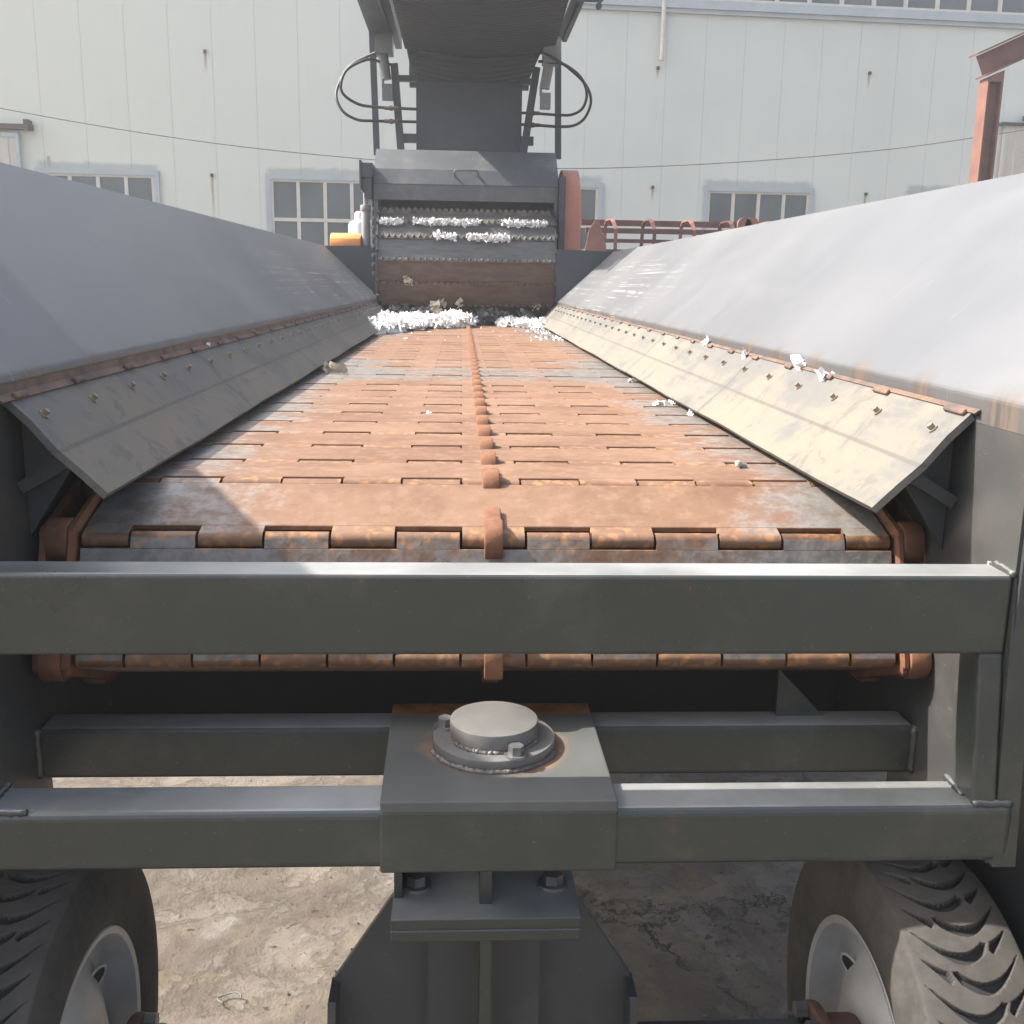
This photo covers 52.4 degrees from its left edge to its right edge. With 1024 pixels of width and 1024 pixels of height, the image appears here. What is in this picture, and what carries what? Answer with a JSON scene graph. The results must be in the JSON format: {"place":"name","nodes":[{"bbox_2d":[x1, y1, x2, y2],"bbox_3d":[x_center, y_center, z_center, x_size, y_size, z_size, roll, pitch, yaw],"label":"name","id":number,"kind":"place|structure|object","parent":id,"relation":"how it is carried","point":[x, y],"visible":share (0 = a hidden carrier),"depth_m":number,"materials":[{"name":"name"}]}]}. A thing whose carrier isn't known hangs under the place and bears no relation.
{"place":"outdoors","nodes":[
{"label":"outdoors","id":0,"kind":"place"},
{"bbox_2d":[52,700,886,1023],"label":"ground","id":1,"kind":"structure","parent":0,"point":[214,926],"depth_m":3.06,"materials":[{"name":"dry concrete"},{"name":"sand"}]},
{"bbox_2d":[217,992,241,1003],"bbox_3d":[-0.740,1.268,2.722,0.061,0.012,0.041,-6,14,-30],"label":"bent wire","id":2,"kind":"object","parent":1,"relation":"on","point":[227,994],"visible":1,"depth_m":2.73,"materials":[{"name":"silver metal"}]},
{"bbox_2d":[348,211,371,244],"bbox_3d":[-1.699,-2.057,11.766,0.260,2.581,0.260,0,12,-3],"label":"container","id":3,"kind":"object","parent":1,"relation":"on","point":[354,226],"visible":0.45,"depth_m":11.43,"materials":[{"name":"white plastic"}]},
{"bbox_2d":[246,867,706,1019],"bbox_3d":[-0.131,1.202,3.104,1.338,0.011,1.648,0,12,-3],"label":"grit","id":4,"kind":"object","parent":1,"relation":"on","point":[650,902],"visible":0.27,"depth_m":3.02,"materials":[{"name":"gravel"}]},
{"bbox_2d":[0,0,1023,1023],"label":"mobile shredder","id":5,"kind":"object","parent":1,"relation":"on","point":[501,612],"visible":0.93,"depth_m":1.81,"materials":[{"name":"paint"}]},
{"bbox_2d":[320,360,347,372],"bbox_3d":[-0.705,-0.565,4.114,0.102,0.072,0.078,-3,13,-18],"label":"paper scrap","id":6,"kind":"object","parent":5,"relation":"on","point":[331,366],"visible":0.89,"depth_m":4.09,"materials":[{"name":"beige paper"}]},
{"bbox_2d":[379,216,403,225],"bbox_3d":[-0.993,-2.394,8.567,0.212,0.083,0.083,0,12,-3],"label":"paper tuft","id":7,"kind":"object","parent":5,"relation":"on","point":[392,221],"visible":1,"depth_m":8.56,"materials":[{"name":"white paper"}]},
{"bbox_2d":[403,275,413,285],"bbox_3d":[-0.847,-1.892,8.527,0.097,0.089,0.081,0,12,-3],"label":"paper tuft","id":8,"kind":"object","parent":5,"relation":"attached to","point":[407,280],"visible":1,"depth_m":8.51,"materials":[{"name":"beige paper"}]},
{"bbox_2d":[388,304,442,313],"bbox_3d":[-0.805,-1.659,8.666,0.480,0.150,0.164,0,12,-3],"label":"film bundle","id":9,"kind":"object","parent":5,"relation":"on","point":[405,308],"visible":0.41,"depth_m":8.65,"materials":[{"name":"grey plastic"}]},
{"bbox_2d":[368,308,478,334],"bbox_3d":[-0.794,-1.434,7.898,0.692,0.220,2.007,6,14,23],"label":"paper heap","id":10,"kind":"object","parent":5,"relation":"on","point":[386,321],"visible":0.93,"depth_m":7.88,"materials":[{"name":"white paper"}]},
{"bbox_2d":[429,299,441,314],"bbox_3d":[-0.621,-1.673,8.565,0.110,0.161,0.060,10,15,35],"label":"paper scrap","id":11,"kind":"object","parent":10,"relation":"on","point":[436,309],"visible":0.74,"depth_m":8.56,"materials":[{"name":"beige paper"}]},
{"bbox_2d":[440,298,446,307],"bbox_3d":[-0.588,-1.736,8.655,0.099,0.081,0.062,5,13,19],"label":"paper tuft","id":12,"kind":"object","parent":5,"relation":"on","point":[443,303],"visible":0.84,"depth_m":8.65,"materials":[{"name":"beige paper"}]},
{"bbox_2d":[432,229,456,241],"bbox_3d":[-0.546,-2.263,8.509,0.216,0.099,0.078,0,12,-3],"label":"paper tuft","id":13,"kind":"object","parent":5,"relation":"on","point":[437,235],"visible":1,"depth_m":8.50,"materials":[{"name":"white paper"}]},
{"bbox_2d":[412,216,480,227],"bbox_3d":[-0.535,-2.386,8.591,0.581,0.098,0.098,0,12,-3],"label":"paper tuft","id":14,"kind":"object","parent":5,"relation":"on","point":[454,222],"visible":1,"depth_m":8.58,"materials":[{"name":"white paper"}]},
{"bbox_2d":[455,297,463,307],"bbox_3d":[-0.435,-1.736,8.646,0.082,0.094,0.055,0,12,-3],"label":"paper tuft","id":15,"kind":"object","parent":5,"relation":"on","point":[459,301],"visible":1,"depth_m":8.63,"materials":[{"name":"beige paper"}]},
{"bbox_2d":[403,327,563,340],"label":"paper crumbs","id":16,"kind":"object","parent":5,"relation":"on","point":[536,336],"visible":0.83,"depth_m":7.15,"materials":[{"name":"white paper"}]},
{"bbox_2d":[466,232,510,242],"bbox_3d":[-0.194,-2.248,8.524,0.371,0.090,0.086,0,12,-3],"label":"paper tuft","id":17,"kind":"object","parent":5,"relation":"on","point":[486,237],"visible":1,"depth_m":8.51,"materials":[{"name":"white paper"}]},
{"bbox_2d":[469,306,509,324],"bbox_3d":[-0.168,-1.644,8.815,0.442,0.217,0.347,0,12,-3],"label":"film bundle","id":18,"kind":"object","parent":5,"relation":"on","point":[488,317],"visible":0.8,"depth_m":8.73,"materials":[{"name":"grey plastic"}]},
{"bbox_2d":[495,315,547,329],"bbox_3d":[0.121,-1.530,8.459,0.406,0.141,0.872,-5,14,-26],"label":"paper heap","id":19,"kind":"object","parent":5,"relation":"on","point":[522,322],"visible":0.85,"depth_m":8.37,"materials":[{"name":"white paper"}]},
{"bbox_2d":[500,218,547,227],"bbox_3d":[0.100,-2.394,8.624,0.394,0.091,0.087,0,12,-3],"label":"paper tuft","id":20,"kind":"object","parent":5,"relation":"on","point":[517,223],"visible":1,"depth_m":8.61,"materials":[{"name":"white paper"}]},
{"bbox_2d":[513,308,538,318],"bbox_3d":[0.107,-1.626,8.763,0.315,0.212,0.207,-6,14,-28],"label":"film bundle","id":21,"kind":"object","parent":5,"relation":"on","point":[528,314],"visible":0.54,"depth_m":8.73,"materials":[{"name":"grey plastic"}]},
{"bbox_2d":[627,378,640,382],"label":"paper scrap","id":22,"kind":"object","parent":5,"relation":"on","point":[629,380],"visible":0.91,"depth_m":3.87,"materials":[{"name":"white paper"}]},
{"bbox_2d":[653,400,664,405],"bbox_3d":[0.446,-0.331,3.167,0.040,0.023,0.032,0,12,-3],"label":"paper scrap","id":23,"kind":"object","parent":5,"relation":"on","point":[659,403],"visible":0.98,"depth_m":3.17,"materials":[{"name":"white paper"}]},
{"bbox_2d":[687,409,693,415],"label":"paper scrap","id":24,"kind":"object","parent":5,"relation":"on","point":[689,413],"visible":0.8,"depth_m":2.94,"materials":[{"name":"white paper"}]},
{"bbox_2d":[701,336,708,344],"bbox_3d":[0.647,-0.550,3.346,0.088,0.050,0.060,-4,13,-20],"label":"paper scrap","id":25,"kind":"object","parent":5,"relation":"on","point":[705,341],"visible":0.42,"depth_m":3.35,"materials":[{"name":"white paper"}]},
{"bbox_2d":[735,460,747,467],"bbox_3d":[0.467,-0.095,2.117,0.027,0.029,0.038,0,12,-3],"label":"paper scrap","id":26,"kind":"object","parent":5,"relation":"on","point":[738,463],"visible":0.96,"depth_m":2.12,"materials":[{"name":"white paper"}]},
{"bbox_2d":[741,348,750,358],"bbox_3d":[0.649,-0.436,2.858,0.046,0.041,0.030,-6,14,-30],"label":"paper scrap","id":27,"kind":"object","parent":5,"relation":"on","point":[744,355],"visible":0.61,"depth_m":2.86,"materials":[{"name":"white paper"}]},
{"bbox_2d":[790,354,806,370],"bbox_3d":[0.677,-0.340,2.409,0.065,0.047,0.058,0,12,-3],"label":"paper scrap","id":28,"kind":"object","parent":5,"relation":"on","point":[796,358],"visible":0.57,"depth_m":2.42,"materials":[{"name":"white paper"}]},
{"bbox_2d":[814,366,833,380],"bbox_3d":[0.671,-0.297,2.232,0.045,0.034,0.044,0,12,-3],"label":"paper scrap","id":29,"kind":"object","parent":5,"relation":"on","point":[821,372],"visible":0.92,"depth_m":2.23,"materials":[{"name":"white paper"}]},
{"bbox_2d":[581,217,769,251],"bbox_3d":[2.969,-3.192,12.837,4.377,0.833,0.935,0,12,-3],"label":"lattice frame","id":30,"kind":"object","parent":1,"relation":"on","point":[596,240],"visible":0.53,"depth_m":12.65,"materials":[{"name":"red paint"}]},
{"bbox_2d":[968,32,1023,183],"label":"portal frame","id":31,"kind":"object","parent":1,"relation":"on","point":[989,98],"visible":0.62,"depth_m":14.05,"materials":[{"name":"red metal"}]},
{"bbox_2d":[0,0,1023,249],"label":"warehouse","id":32,"kind":"structure","parent":0,"point":[674,86],"depth_m":18.02,"materials":[{"name":"white metal"}]},
{"bbox_2d":[0,132,21,167],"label":"sliding door","id":33,"kind":"structure","parent":32,"relation":"in","point":[10,147],"depth_m":17.16,"materials":[{"name":"white metal"}]},
{"bbox_2d":[34,167,160,202],"bbox_3d":[-6.962,-5.050,17.591,2.060,1.430,0.110,0,13,-6],"label":"window","id":34,"kind":"structure","parent":32,"relation":"in","point":[143,184],"depth_m":17.52,"materials":[{"name":"grey glass"}]},
{"bbox_2d":[265,173,371,245],"bbox_3d":[-3.225,-5.081,18.009,2.060,1.430,0.110,0,13,-6],"label":"window","id":35,"kind":"structure","parent":32,"relation":"in","point":[306,207],"depth_m":17.96,"materials":[{"name":"grey glass"}]},
{"bbox_2d":[580,182,603,249],"bbox_3d":[0.611,-5.112,18.438,2.060,1.430,0.110,0,13,-6],"label":"window","id":36,"kind":"structure","parent":32,"relation":"in","point":[591,192],"depth_m":18.46,"materials":[{"name":"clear glass"}]},
{"bbox_2d":[701,185,814,229],"bbox_3d":[4.437,-5.144,18.866,2.120,1.430,0.110,0,13,-6],"label":"window","id":37,"kind":"structure","parent":32,"relation":"in","point":[719,203],"depth_m":18.78,"materials":[{"name":"grey glass"}]},
{"bbox_2d":[715,0,1023,14],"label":"strip window","id":38,"kind":"structure","parent":32,"relation":"in","point":[1010,7],"depth_m":18.36,"materials":[{"name":"grey glass"}]},
{"bbox_2d":[906,191,926,194],"bbox_3d":[8.203,-5.175,19.287,2.060,1.430,0.110,0,13,-6],"label":"window","id":39,"kind":"structure","parent":32,"relation":"in","point":[907,192],"depth_m":19.02,"materials":[{"name":"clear glass"}]},
{"bbox_2d":[998,125,1023,177],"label":"sliding door","id":40,"kind":"structure","parent":32,"relation":"in","point":[1012,147],"depth_m":19.01,"materials":[{"name":"white metal"}]},
{"bbox_2d":[0,108,1023,168],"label":"overhead cable","id":41,"kind":"object","parent":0,"point":[557,168],"visible":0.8,"depth_m":16.29,"materials":[{"name":"black rubber"}]}
]}

